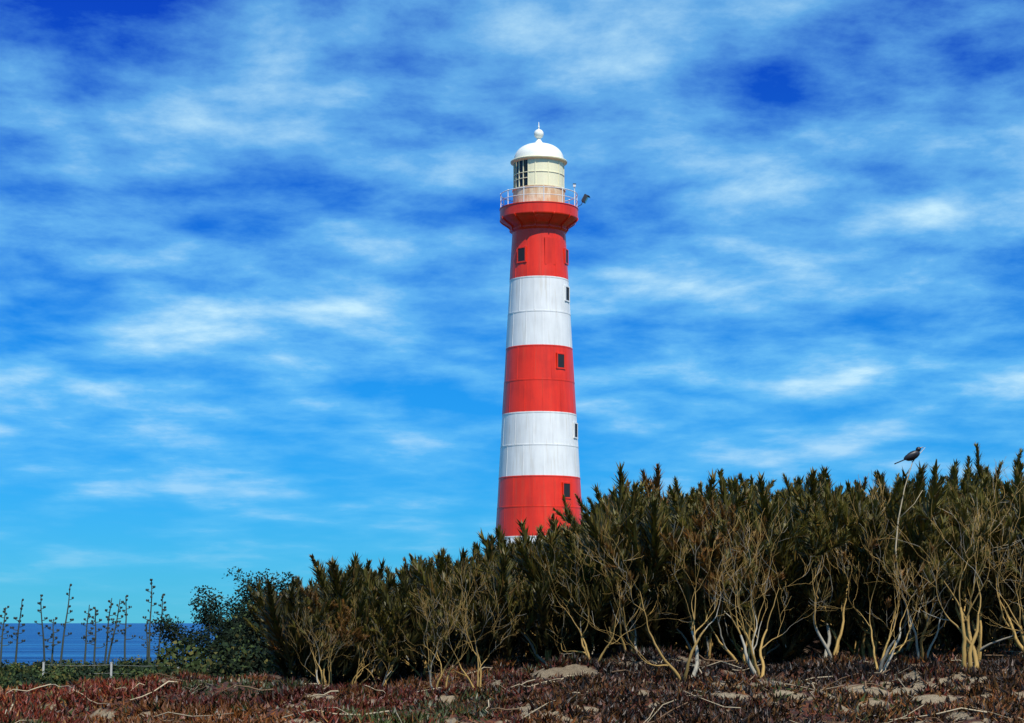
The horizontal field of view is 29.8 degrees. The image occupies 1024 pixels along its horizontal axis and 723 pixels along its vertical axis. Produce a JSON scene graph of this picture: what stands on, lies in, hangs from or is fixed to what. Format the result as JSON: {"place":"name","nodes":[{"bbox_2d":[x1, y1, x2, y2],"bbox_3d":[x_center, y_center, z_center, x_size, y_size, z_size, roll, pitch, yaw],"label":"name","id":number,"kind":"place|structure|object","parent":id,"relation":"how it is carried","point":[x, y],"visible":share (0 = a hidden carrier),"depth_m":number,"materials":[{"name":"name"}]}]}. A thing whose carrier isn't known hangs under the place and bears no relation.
{"place":"outdoors","nodes":[
{"label":"outdoors","id":0,"kind":"place"},
{"bbox_2d":[0,623,223,667],"bbox_3d":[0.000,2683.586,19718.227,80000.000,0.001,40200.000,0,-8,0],"label":"sea water","id":1,"kind":"structure","parent":0,"point":[30,649],"depth_m":693.72,"materials":[{"name":"blue liquid"}]},
{"bbox_2d":[0,636,1023,722],"bbox_3d":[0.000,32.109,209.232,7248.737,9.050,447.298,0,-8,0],"label":"terrain","id":2,"kind":"structure","parent":0,"point":[578,669],"depth_m":23.47,"materials":[{"name":"brown soil"}]},
{"bbox_2d":[0,579,178,673],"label":"agave stalks","id":3,"kind":"object","parent":2,"relation":"on","point":[148,621],"visible":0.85,"depth_m":112.05,"materials":[{"name":"plant"}]},
{"bbox_2d":[42,662,178,675],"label":"fence posts","id":4,"kind":"object","parent":2,"relation":"on","point":[44,664],"visible":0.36,"depth_m":93.97,"materials":[{"name":"grey"}]},
{"bbox_2d":[0,566,305,688],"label":"green shrubs","id":5,"kind":"object","parent":2,"relation":"on","point":[228,657],"visible":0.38,"depth_m":61.08,"materials":[{"name":"green plant"}]},
{"bbox_2d":[159,579,288,675],"bbox_3d":[-9.117,8.984,61.250,3.716,4.259,4.864,6,-10,-37],"label":"shrub","id":6,"kind":"object","parent":2,"relation":"on","point":[218,618],"visible":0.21,"depth_m":61.27,"materials":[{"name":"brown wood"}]},
{"bbox_2d":[0,642,1023,722],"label":"ground cover plants","id":7,"kind":"object","parent":2,"relation":"on","point":[395,692],"visible":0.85,"depth_m":23.32,"materials":[{"name":"red plant"}]},
{"bbox_2d":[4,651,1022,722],"bbox_3d":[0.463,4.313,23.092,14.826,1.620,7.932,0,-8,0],"label":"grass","id":8,"kind":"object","parent":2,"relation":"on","point":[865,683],"visible":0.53,"depth_m":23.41,"materials":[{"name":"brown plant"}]},
{"bbox_2d":[495,123,581,545],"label":"lighthouse","id":9,"kind":"object","parent":2,"relation":"on","point":[539,472],"visible":0.82,"depth_m":119.48,"materials":[{"name":"red paint"}]},
{"bbox_2d":[573,183,589,206],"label":"gallery floodlight","id":10,"kind":"object","parent":9,"relation":"attached to","point":[585,198],"visible":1,"depth_m":121.87,"materials":[{"name":"grey metal"}]},
{"bbox_2d":[240,442,1023,689],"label":"scrub","id":11,"kind":"object","parent":2,"relation":"on","point":[335,593],"depth_m":26.63,"materials":[{"name":"green plant"}]},
{"bbox_2d":[895,449,923,574],"bbox_3d":[5.291,1.983,25.567,0.442,1.694,0.025,0,-8,0],"label":"branch","id":12,"kind":"object","parent":11,"relation":"attached to","point":[903,514],"visible":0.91,"depth_m":25.56,"materials":[{"name":"beige wood"}]},
{"bbox_2d":[894,447,922,463],"bbox_3d":[5.295,1.253,25.665,0.394,0.234,0.120,0,-8,0],"label":"perched bird","id":13,"kind":"object","parent":12,"relation":"attached to","point":[912,455],"visible":1,"depth_m":25.62},
{"bbox_2d":[0,0,1023,622],"label":"sky","id":14,"kind":"structure","parent":0,"point":[255,255],"materials":[{"name":"blue"}]}
]}

